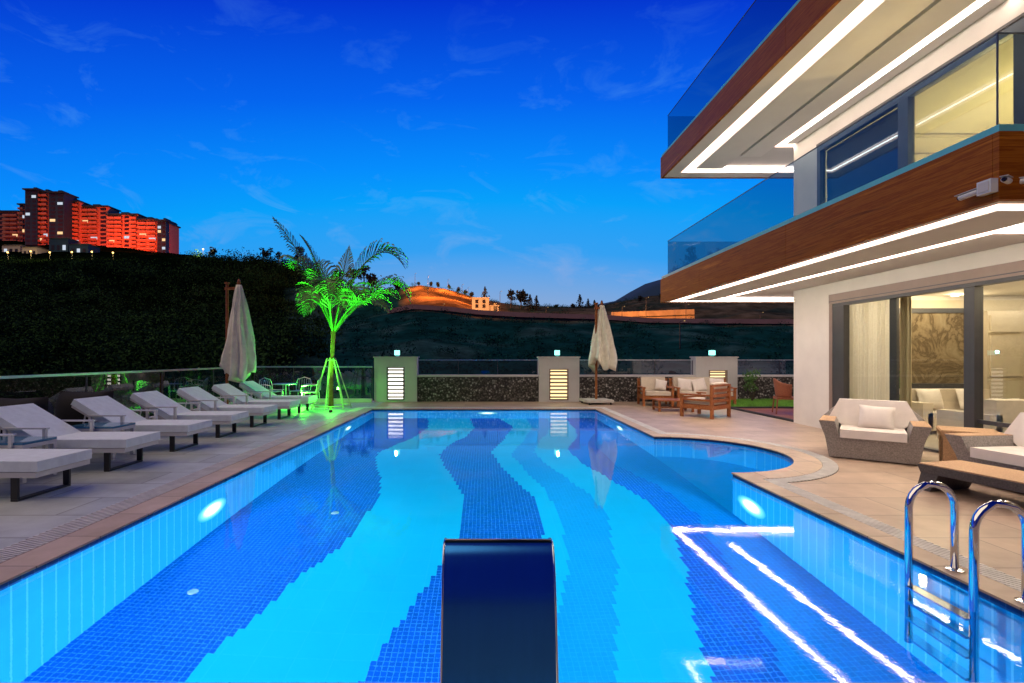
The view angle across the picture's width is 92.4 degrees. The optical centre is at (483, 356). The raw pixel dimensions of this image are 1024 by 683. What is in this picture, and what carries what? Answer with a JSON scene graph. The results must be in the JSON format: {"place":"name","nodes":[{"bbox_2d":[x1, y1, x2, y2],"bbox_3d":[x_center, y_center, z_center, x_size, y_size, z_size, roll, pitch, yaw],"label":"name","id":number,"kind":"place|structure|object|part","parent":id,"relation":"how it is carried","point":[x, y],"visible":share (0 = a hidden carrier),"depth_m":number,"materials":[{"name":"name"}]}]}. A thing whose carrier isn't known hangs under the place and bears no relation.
{"place":"outdoors","nodes":[
{"label":"outdoors","id":0,"kind":"place"},
{"bbox_2d":[0,401,383,548],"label":"deck","id":1,"kind":"structure","parent":0,"point":[94,487],"depth_m":6.52,"materials":[{"name":"grey tile"}]},
{"bbox_2d":[0,397,53,436],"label":"covered bundle","id":2,"kind":"object","parent":1,"relation":"on","point":[44,403],"visible":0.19,"depth_m":7.53,"materials":[{"name":"black fabric"}]},
{"bbox_2d":[0,437,56,483],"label":"side table","id":3,"kind":"object","parent":1,"relation":"on","point":[24,442],"visible":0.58,"depth_m":6.18,"materials":[{"name":"blue glass"}]},
{"bbox_2d":[0,434,91,501],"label":"sun lounger","id":4,"kind":"object","parent":1,"relation":"on","point":[16,465],"visible":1,"depth_m":5.46,"materials":[{"name":"white paint"}]},
{"bbox_2d":[0,403,159,471],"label":"sun lounger","id":5,"kind":"object","parent":1,"relation":"on","point":[28,420],"visible":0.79,"depth_m":6.78,"materials":[{"name":"white fabric"}]},
{"bbox_2d":[55,391,115,425],"bbox_3d":[-7.300,1.070,9.000,1.000,0.900,0.700,0,0,0],"label":"covered bundle","id":6,"kind":"object","parent":1,"relation":"on","point":[64,410],"visible":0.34,"depth_m":8.72,"materials":[{"name":"black fabric"}]},
{"bbox_2d":[72,422,135,459],"bbox_3d":[-5.950,1.300,7.620,0.720,0.500,0.480,0,0,0],"label":"side table","id":7,"kind":"object","parent":1,"relation":"on","point":[107,426],"visible":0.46,"depth_m":7.51,"materials":[{"name":"blue glass"}]},
{"bbox_2d":[0,367,250,417],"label":"glass fence","id":8,"kind":"object","parent":1,"relation":"on","point":[66,374],"visible":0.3,"depth_m":10.14,"materials":[{"name":"metal"}]},
{"bbox_2d":[71,396,211,451],"bbox_3d":[-5.824,1.119,8.351,2.000,0.863,0.856,0,0,1],"label":"sun lounger","id":9,"kind":"object","parent":1,"relation":"on","point":[103,409],"visible":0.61,"depth_m":8.14,"materials":[{"name":"white fabric"}]},
{"bbox_2d":[130,391,248,437],"bbox_3d":[-5.834,1.119,9.709,2.000,0.863,0.856,0,0,-1],"label":"sun lounger","id":10,"kind":"object","parent":1,"relation":"on","point":[168,408],"visible":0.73,"depth_m":9.45,"materials":[{"name":"white fabric"}]},
{"bbox_2d":[177,386,277,426],"bbox_3d":[-5.833,1.119,11.119,2.000,0.863,0.856,0,0,1],"label":"sun lounger","id":11,"kind":"object","parent":1,"relation":"on","point":[207,400],"visible":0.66,"depth_m":10.83,"materials":[{"name":"white fabric"}]},
{"bbox_2d":[201,279,256,409],"bbox_3d":[-6.853,-0.290,13.435,1.273,3.680,0.918,0,0,10],"label":"folded parasol","id":12,"kind":"object","parent":1,"relation":"on","point":[238,363],"visible":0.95,"depth_m":13.20,"materials":[{"name":"beige fabric"}]},
{"bbox_2d":[212,383,299,418],"bbox_3d":[-5.814,1.119,12.478,2.000,0.863,0.856,0,0,-1],"label":"sun lounger","id":13,"kind":"object","parent":1,"relation":"on","point":[226,390],"visible":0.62,"depth_m":12.24,"materials":[{"name":"white fabric"}]},
{"bbox_2d":[259,377,283,391],"bbox_3d":[-6.793,1.103,15.616,0.558,0.897,0.608,0,0,20],"label":"cafe chair","id":14,"kind":"object","parent":1,"relation":"on","point":[269,385],"visible":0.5,"depth_m":15.64,"materials":[{"name":"metal"}]},
{"bbox_2d":[239,381,316,412],"bbox_3d":[-5.840,1.119,13.880,2.000,0.863,0.856,0,0,0],"label":"sun lounger","id":15,"kind":"object","parent":1,"relation":"on","point":[251,386],"visible":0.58,"depth_m":13.64,"materials":[{"name":"white fabric"}]},
{"bbox_2d":[274,383,297,406],"bbox_3d":[-6.150,1.188,15.200,0.700,0.725,0.700,0,0,0],"label":"cafe table","id":16,"kind":"object","parent":1,"relation":"on","point":[285,384],"visible":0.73,"depth_m":15.18,"materials":[{"name":"metal"}]},
{"bbox_2d":[288,377,311,404],"bbox_3d":[-5.992,1.103,15.995,0.608,0.897,0.558,0,0,10],"label":"cafe chair","id":17,"kind":"object","parent":1,"relation":"on","point":[296,390],"visible":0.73,"depth_m":16.14,"materials":[{"name":"metal"}]},
{"bbox_2d":[301,379,320,406],"bbox_3d":[-5.405,1.103,15.358,0.558,0.897,0.608,0,0,-10],"label":"cafe chair","id":18,"kind":"object","parent":1,"relation":"on","point":[304,391],"visible":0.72,"depth_m":15.18,"materials":[{"name":"metal"}]},
{"bbox_2d":[254,366,371,401],"bbox_3d":[-5.875,0.932,16.850,4.074,1.235,0.120,0,0,0],"label":"glass fence","id":19,"kind":"object","parent":1,"relation":"on","point":[352,399],"visible":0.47,"depth_m":16.82,"materials":[{"name":"metal"}]},
{"bbox_2d":[310,358,351,409],"bbox_3d":[-4.653,0.790,14.879,1.198,1.530,1.206,0,0,0],"label":"support","id":20,"kind":"object","parent":1,"relation":"on","point":[327,388],"visible":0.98,"depth_m":14.75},
{"bbox_2d":[272,217,411,407],"bbox_3d":[-4.345,-1.402,14.932,4.544,5.904,3.666,0,0,37],"label":"palm tree","id":21,"kind":"object","parent":1,"relation":"on","point":[325,288],"visible":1,"depth_m":14.60,"materials":[{"name":"green plant"}]},
{"bbox_2d":[0,0,764,306],"label":"sky","id":22,"kind":"structure","parent":0,"point":[500,145],"materials":[{"name":"blue"}]},
{"bbox_2d":[0,240,793,417],"bbox_3d":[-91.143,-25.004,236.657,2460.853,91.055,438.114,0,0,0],"label":"hillside","id":23,"kind":"structure","parent":0,"point":[667,337],"depth_m":83.82,"materials":[{"name":"plant"}]},
{"bbox_2d":[0,210,18,240],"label":"apartment block","id":24,"kind":"structure","parent":23,"relation":"on","point":[9,224],"depth_m":288.86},
{"bbox_2d":[2,245,27,251],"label":"hill villa","id":25,"kind":"object","parent":23,"relation":"on","point":[11,248],"visible":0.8,"depth_m":252.00,"materials":[{"name":"beige concrete"}]},
{"bbox_2d":[17,203,24,240],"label":"apartment block","id":26,"kind":"structure","parent":23,"relation":"on","point":[21,222],"depth_m":286.86,"materials":[{"name":"concrete"}]},
{"bbox_2d":[22,187,41,244],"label":"apartment block","id":27,"kind":"structure","parent":23,"relation":"on","point":[32,215],"depth_m":279.00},
{"bbox_2d":[22,247,48,253],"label":"hill villa","id":28,"kind":"object","parent":23,"relation":"on","point":[37,250],"visible":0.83,"depth_m":250.00,"materials":[{"name":"beige concrete"}]},
{"bbox_2d":[38,189,50,244],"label":"apartment block","id":29,"kind":"structure","parent":23,"relation":"on","point":[43,213],"depth_m":280.86,"materials":[{"name":"concrete"}]},
{"bbox_2d":[46,190,78,238],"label":"apartment block","id":30,"kind":"structure","parent":23,"relation":"on","point":[61,202],"depth_m":279.00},
{"bbox_2d":[49,238,80,251],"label":"hill villa","id":31,"kind":"object","parent":23,"relation":"on","point":[58,244],"visible":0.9,"depth_m":256.00,"materials":[{"name":"grey concrete"}]},
{"bbox_2d":[72,199,90,241],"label":"apartment block","id":32,"kind":"structure","parent":23,"relation":"on","point":[77,216],"depth_m":286.00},
{"bbox_2d":[69,244,99,252],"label":"hill villa","id":33,"kind":"object","parent":23,"relation":"on","point":[86,248],"visible":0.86,"depth_m":254.00,"materials":[{"name":"grey concrete"}]},
{"bbox_2d":[81,204,120,246],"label":"apartment block","id":34,"kind":"structure","parent":23,"relation":"on","point":[94,223],"depth_m":287.86,"materials":[{"name":"concrete"}]},
{"bbox_2d":[106,212,146,248],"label":"apartment block","id":35,"kind":"structure","parent":23,"relation":"on","point":[122,229],"depth_m":286.86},
{"bbox_2d":[136,217,156,251],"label":"apartment block","id":36,"kind":"structure","parent":23,"relation":"on","point":[147,234],"depth_m":285.04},
{"bbox_2d":[155,218,177,252],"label":"apartment block","id":37,"kind":"structure","parent":23,"relation":"on","point":[162,235],"depth_m":284.00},
{"bbox_2d":[168,221,180,253],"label":"apartment block","id":38,"kind":"structure","parent":23,"relation":"on","point":[173,238],"depth_m":290.70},
{"bbox_2d":[0,246,350,416],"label":"hillside scrub","id":39,"kind":"object","parent":23,"relation":"on","point":[187,338],"visible":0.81,"depth_m":66.22,"materials":[{"name":"green plant"}]},
{"bbox_2d":[208,246,216,255],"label":"round tree","id":40,"kind":"object","parent":23,"relation":"on","point":[212,252],"visible":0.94,"depth_m":261.01,"materials":[{"name":"green plant"}]},
{"bbox_2d":[259,248,267,257],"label":"pine tree","id":41,"kind":"object","parent":23,"relation":"on","point":[263,251],"visible":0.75,"depth_m":237.67,"materials":[{"name":"green plant"}]},
{"bbox_2d":[264,248,274,257],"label":"pine tree","id":42,"kind":"object","parent":23,"relation":"on","point":[268,254],"visible":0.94,"depth_m":234.99,"materials":[{"name":"green plant"}]},
{"bbox_2d":[274,251,282,263],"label":"pine tree","id":43,"kind":"object","parent":23,"relation":"on","point":[279,254],"visible":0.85,"depth_m":234.50,"materials":[{"name":"green plant"}]},
{"bbox_2d":[295,246,304,271],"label":"pine tree","id":44,"kind":"object","parent":23,"relation":"on","point":[299,248],"visible":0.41,"depth_m":212.58,"materials":[{"name":"green plant"}]},
{"bbox_2d":[344,268,360,284],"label":"pine tree","id":45,"kind":"object","parent":23,"relation":"on","point":[353,273],"visible":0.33,"depth_m":197.87,"materials":[{"name":"green plant"}]},
{"bbox_2d":[356,265,375,285],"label":"pine tree","id":46,"kind":"object","parent":23,"relation":"on","point":[365,269],"visible":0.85,"depth_m":194.57,"materials":[{"name":"green plant"}]},
{"bbox_2d":[366,277,378,290],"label":"round tree","id":47,"kind":"object","parent":23,"relation":"on","point":[372,279],"visible":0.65,"depth_m":194.41,"materials":[{"name":"green plant"}]},
{"bbox_2d":[471,297,498,310],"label":"hill house","id":48,"kind":"structure","parent":23,"relation":"on","point":[480,303],"depth_m":126.00,"materials":[{"name":"beige paint"}]},
{"bbox_2d":[481,286,491,301],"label":"cypress tree","id":49,"kind":"object","parent":23,"relation":"on","point":[484,293],"visible":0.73,"depth_m":159.88,"materials":[{"name":"green plant"}]},
{"bbox_2d":[507,289,515,307],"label":"pine tree","id":50,"kind":"object","parent":23,"relation":"on","point":[510,293],"visible":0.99,"depth_m":149.88,"materials":[{"name":"green plant"}]},
{"bbox_2d":[515,289,527,308],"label":"round tree","id":51,"kind":"object","parent":23,"relation":"on","point":[521,296],"visible":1,"depth_m":150.94,"materials":[{"name":"green plant"}]},
{"bbox_2d":[524,294,534,310],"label":"cypress tree","id":52,"kind":"object","parent":23,"relation":"on","point":[529,304],"visible":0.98,"depth_m":147.86,"materials":[{"name":"green plant"}]},
{"bbox_2d":[266,267,793,394],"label":"slope shrubs","id":53,"kind":"object","parent":23,"relation":"on","point":[628,324],"visible":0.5,"depth_m":68.23,"materials":[{"name":"plant"}]},
{"bbox_2d":[532,295,540,309],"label":"cypress tree","id":54,"kind":"object","parent":23,"relation":"on","point":[536,301],"visible":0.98,"depth_m":147.83,"materials":[{"name":"green plant"}]},
{"bbox_2d":[576,294,584,307],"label":"cypress tree","id":55,"kind":"object","parent":23,"relation":"on","point":[580,301],"visible":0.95,"depth_m":169.78,"materials":[{"name":"green plant"}]},
{"bbox_2d":[584,298,591,307],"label":"cypress tree","id":56,"kind":"object","parent":23,"relation":"on","point":[587,304],"visible":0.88,"depth_m":169.87,"materials":[{"name":"green plant"}]},
{"bbox_2d":[388,304,793,323],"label":"road parapet","id":57,"kind":"structure","parent":23,"relation":"on","point":[610,317],"depth_m":110.60,"materials":[{"name":"concrete"}]},
{"bbox_2d":[611,309,694,318],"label":"retaining wall","id":58,"kind":"structure","parent":23,"relation":"on","point":[686,313],"depth_m":124.32,"materials":[{"name":"stone"}]},
{"bbox_2d":[679,320,684,348],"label":"street lamp","id":59,"kind":"object","parent":23,"relation":"on","point":[680,339],"visible":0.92,"depth_m":69.96,"materials":[{"name":"black metal"}]},
{"bbox_2d":[390,309,793,325],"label":"road","id":60,"kind":"structure","parent":0,"point":[564,319],"depth_m":111.00,"materials":[{"name":"asphalt"}]},
{"bbox_2d":[597,279,660,304],"bbox_3d":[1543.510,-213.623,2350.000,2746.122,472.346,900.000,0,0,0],"label":"mountain","id":61,"kind":"structure","parent":0,"point":[650,289],"depth_m":2213.48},
{"bbox_2d":[375,402,1023,578],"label":"terrace","id":62,"kind":"structure","parent":0,"point":[877,490],"depth_m":5.91,"materials":[{"name":"beige stone"}]},
{"bbox_2d":[373,357,419,401],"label":"gate pillar","id":63,"kind":"structure","parent":62,"relation":"on","point":[395,379],"depth_m":16.95,"materials":[{"name":"white paint"}]},
{"bbox_2d":[394,350,399,356],"bbox_3d":[-3.040,-0.128,17.150,0.170,0.226,0.170,0,0,0],"label":"pillar lamp","id":64,"kind":"object","parent":63,"relation":"on","point":[396,353],"visible":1,"depth_m":17.07,"materials":[{"name":"white glass"}]},
{"bbox_2d":[417,375,538,401],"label":"garden wall","id":65,"kind":"structure","parent":62,"relation":"on","point":[477,388],"depth_m":17.01,"materials":[{"name":"grey stone"}]},
{"bbox_2d":[418,360,537,374],"bbox_3d":[-0.210,0.355,17.150,4.180,0.525,0.040,0,0,0],"label":"glass balustrade","id":66,"kind":"object","parent":65,"relation":"on","point":[458,367],"visible":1,"depth_m":17.14,"materials":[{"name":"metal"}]},
{"bbox_2d":[0,407,1023,615],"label":"swimming pool","id":67,"kind":"structure","parent":62,"relation":"in","point":[22,559],"depth_m":5.03,"materials":[{"name":"stone"}]},
{"bbox_2d":[440,538,557,682],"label":"water blade","id":68,"kind":"object","parent":67,"relation":"on","point":[498,610],"visible":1,"depth_m":2.19,"materials":[{"name":"metal"}]},
{"bbox_2d":[0,411,1023,682],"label":"pool water","id":69,"kind":"structure","parent":67,"relation":"in","point":[316,559],"depth_m":3.52,"materials":[{"name":"blue liquid"}]},
{"bbox_2d":[904,481,1023,612],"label":"pool ladder","id":70,"kind":"object","parent":67,"relation":"attached to","point":[980,513],"visible":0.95,"depth_m":3.50,"materials":[{"name":"metal"}]},
{"bbox_2d":[537,357,579,401],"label":"gate pillar","id":71,"kind":"structure","parent":62,"relation":"on","point":[558,379],"depth_m":16.95,"materials":[{"name":"white paint"}]},
{"bbox_2d":[555,350,559,356],"bbox_3d":[2.560,-0.128,17.150,0.170,0.226,0.170,0,0,0],"label":"pillar lamp","id":72,"kind":"object","parent":71,"relation":"on","point":[557,353],"visible":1,"depth_m":17.07,"materials":[{"name":"white glass"}]},
{"bbox_2d":[579,300,616,404],"bbox_3d":[3.839,-0.165,16.285,1.126,3.430,0.948,0,0,-8],"label":"folded parasol","id":73,"kind":"object","parent":62,"relation":"on","point":[603,353],"visible":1,"depth_m":16.07,"materials":[{"name":"beige fabric"}]},
{"bbox_2d":[579,375,695,401],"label":"garden wall","id":74,"kind":"structure","parent":62,"relation":"on","point":[619,388],"depth_m":17.01,"materials":[{"name":"grey stone"}]},
{"bbox_2d":[579,360,692,374],"bbox_3d":[5.315,0.355,17.150,3.990,0.525,0.040,0,0,0],"label":"glass balustrade","id":75,"kind":"object","parent":74,"relation":"on","point":[654,367],"visible":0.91,"depth_m":17.14,"materials":[{"name":"glass"}]},
{"bbox_2d":[637,377,674,405],"bbox_3d":[5.499,1.100,15.738,0.980,0.900,0.895,0,0,6],"label":"garden armchair","id":76,"kind":"object","parent":62,"relation":"on","point":[653,387],"visible":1,"depth_m":15.76,"materials":[{"name":"beige fabric"}]},
{"bbox_2d":[651,398,693,411],"bbox_3d":[5.450,1.385,14.150,1.040,0.330,0.750,0,0,4],"label":"coffee table","id":77,"kind":"object","parent":62,"relation":"on","point":[659,406],"visible":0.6,"depth_m":14.13,"materials":[{"name":"brown wood"}]},
{"bbox_2d":[669,377,736,405],"bbox_3d":[6.949,1.100,15.637,1.810,0.900,0.895,0,0,4],"label":"garden sofa","id":78,"kind":"object","parent":62,"relation":"on","point":[691,385],"visible":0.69,"depth_m":15.68,"materials":[{"name":"beige fabric"}]},
{"bbox_2d":[679,382,730,418],"bbox_3d":[5.772,1.100,12.810,0.980,0.900,0.895,0,0,-38],"label":"garden armchair","id":79,"kind":"object","parent":62,"relation":"on","point":[714,398],"visible":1,"depth_m":12.54,"materials":[{"name":"brown wood"}]},
{"bbox_2d":[731,406,793,421],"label":"lawn kerb","id":80,"kind":"structure","parent":62,"relation":"on","point":[758,413],"depth_m":14.12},
{"bbox_2d":[738,375,793,399],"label":"garden wall","id":81,"kind":"structure","parent":62,"relation":"on","point":[765,386],"depth_m":17.01,"materials":[{"name":"grey stone"}]},
{"bbox_2d":[739,408,793,418],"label":"wood deck","id":82,"kind":"structure","parent":62,"relation":"on","point":[786,412],"depth_m":13.88,"materials":[{"name":"wood"}]},
{"bbox_2d":[772,378,793,413],"bbox_3d":[8.234,1.063,13.356,0.622,0.966,0.720,0,0,20],"label":"wicker chair","id":83,"kind":"object","parent":82,"relation":"on","point":[783,391],"visible":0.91,"depth_m":13.17,"materials":[{"name":"brown wicker"}]},
{"bbox_2d":[661,0,1023,452],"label":"villa","id":84,"kind":"object","parent":62,"relation":"on","point":[867,140],"visible":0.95,"depth_m":7.88,"materials":[{"name":"white paint"}]},
{"bbox_2d":[850,300,888,399],"bbox_3d":[7.570,0.160,9.660,0.128,2.720,1.080,0,0,0],"label":"curtain","id":85,"kind":"object","parent":84,"relation":"hanging from","point":[869,350],"visible":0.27,"depth_m":9.58,"materials":[{"name":"beige fabric"}]},
{"bbox_2d":[900,296,911,408],"bbox_3d":[7.660,0.160,8.900,0.128,2.720,0.200,0,0,0],"label":"curtain","id":86,"kind":"object","parent":84,"relation":"hanging from","point":[905,356],"visible":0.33,"depth_m":8.88,"materials":[{"name":"beige fabric"}]},
{"bbox_2d":[816,12,1023,146],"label":"window frame","id":87,"kind":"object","parent":84,"relation":"in","point":[1018,26],"depth_m":7.37,"materials":[{"name":"metal"}]},
{"bbox_2d":[829,260,1023,451],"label":"sliding door","id":88,"kind":"structure","parent":84,"relation":"in","point":[972,281],"depth_m":8.00,"materials":[{"name":"grey metal"}]},
{"bbox_2d":[899,308,963,388],"bbox_3d":[9.975,0.210,11.103,2.150,2.640,0.196,0,0,0],"label":"marble panel","id":89,"kind":"object","parent":84,"relation":"attached to","point":[937,338],"visible":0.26,"depth_m":11.18,"materials":[{"name":"beige stone"}]},
{"bbox_2d":[899,389,989,433],"bbox_3d":[9.700,1.098,10.100,2.100,0.863,0.900,0,0,0],"label":"living room sofa","id":90,"kind":"object","parent":84,"relation":"on","point":[927,404],"visible":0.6,"depth_m":10.15,"materials":[{"name":"beige fabric"}]},
{"bbox_2d":[954,188,976,200],"bbox_3d":[4.827,-1.617,4.893,0.057,0.060,0.180,0,-8,-18],"label":"security camera","id":91,"kind":"object","parent":84,"relation":"attached to","point":[967,194],"visible":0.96,"depth_m":4.88,"materials":[{"name":"white plastic"}]},
{"bbox_2d":[937,398,1023,438],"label":"living room sofa","id":92,"kind":"object","parent":84,"relation":"on","point":[1003,410],"visible":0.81,"depth_m":7.69,"materials":[{"name":"beige fabric"}]},
{"bbox_2d":[977,178,997,195],"bbox_3d":[4.860,-1.640,4.735,0.076,0.130,0.136,0,0,0],"label":"junction box","id":93,"kind":"object","parent":84,"relation":"attached to","point":[987,187],"visible":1,"depth_m":4.70,"materials":[{"name":"white paint"}]},
{"bbox_2d":[983,311,1023,398],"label":"tall cabinet","id":94,"kind":"object","parent":84,"relation":"on","point":[1003,354],"visible":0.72,"depth_m":10.82,"materials":[{"name":"beige paint"}]},
{"bbox_3d":[11.550,0.254,10.837,0.700,2.350,0.034,0,0,0],"label":"door","id":95,"kind":"part","parent":94,"relation":"part of","materials":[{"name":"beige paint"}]},
{"bbox_2d":[999,175,1012,183],"bbox_3d":[4.873,-1.652,4.570,0.180,0.060,0.057,-5,3,-32],"label":"security camera","id":96,"kind":"object","parent":84,"relation":"attached to","point":[1006,179],"visible":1,"depth_m":4.54,"materials":[{"name":"white plastic"}]},
{"bbox_2d":[819,398,931,464],"bbox_3d":[5.981,1.107,7.551,1.292,0.845,1.052,0,0,38],"label":"lounge armchair","id":97,"kind":"object","parent":62,"relation":"on","point":[887,431],"visible":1,"depth_m":7.41,"materials":[{"name":"grey wicker"}]},
{"bbox_2d":[936,425,997,460],"bbox_3d":[6.830,1.287,6.920,0.620,0.526,0.620,0,0,38],"label":"side table","id":98,"kind":"object","parent":62,"relation":"on","point":[946,452],"visible":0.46,"depth_m":6.87,"materials":[{"name":"brown wood"}]},
{"bbox_2d":[917,460,1023,492],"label":"table","id":99,"kind":"object","parent":62,"relation":"on","point":[956,474],"visible":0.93,"depth_m":5.42,"materials":[{"name":"brown wood"}]},
{"bbox_2d":[945,412,1023,470],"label":"lounge armchair","id":100,"kind":"object","parent":62,"relation":"on","point":[1005,449],"visible":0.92,"depth_m":6.01,"materials":[{"name":"white fabric"}]},
{"label":"lawn soil","id":101,"kind":"structure","parent":62,"relation":"on","visible":0},
{"bbox_2d":[742,368,760,400],"bbox_3d":[8.899,0.956,16.311,0.590,1.154,0.560,0,0,32],"label":"garden shrub","id":102,"kind":"object","parent":101,"relation":"on","point":[751,379],"visible":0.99,"depth_m":16.29,"materials":[{"name":"green plant"}]},
{"bbox_2d":[726,398,793,405],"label":"grass","id":103,"kind":"structure","parent":101,"relation":"on","point":[756,402],"depth_m":15.60,"materials":[{"name":"green plant"}]},
{"bbox_2d":[690,357,738,398],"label":"gate pillar","id":104,"kind":"structure","parent":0,"point":[726,368],"depth_m":16.95,"materials":[{"name":"white paint"}]},
{"bbox_2d":[709,350,714,356],"bbox_3d":[7.980,-0.128,17.150,0.170,0.226,0.170,0,0,0],"label":"pillar lamp","id":105,"kind":"object","parent":104,"relation":"on","point":[711,353],"visible":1,"depth_m":17.09,"materials":[{"name":"white glass"}]}
]}

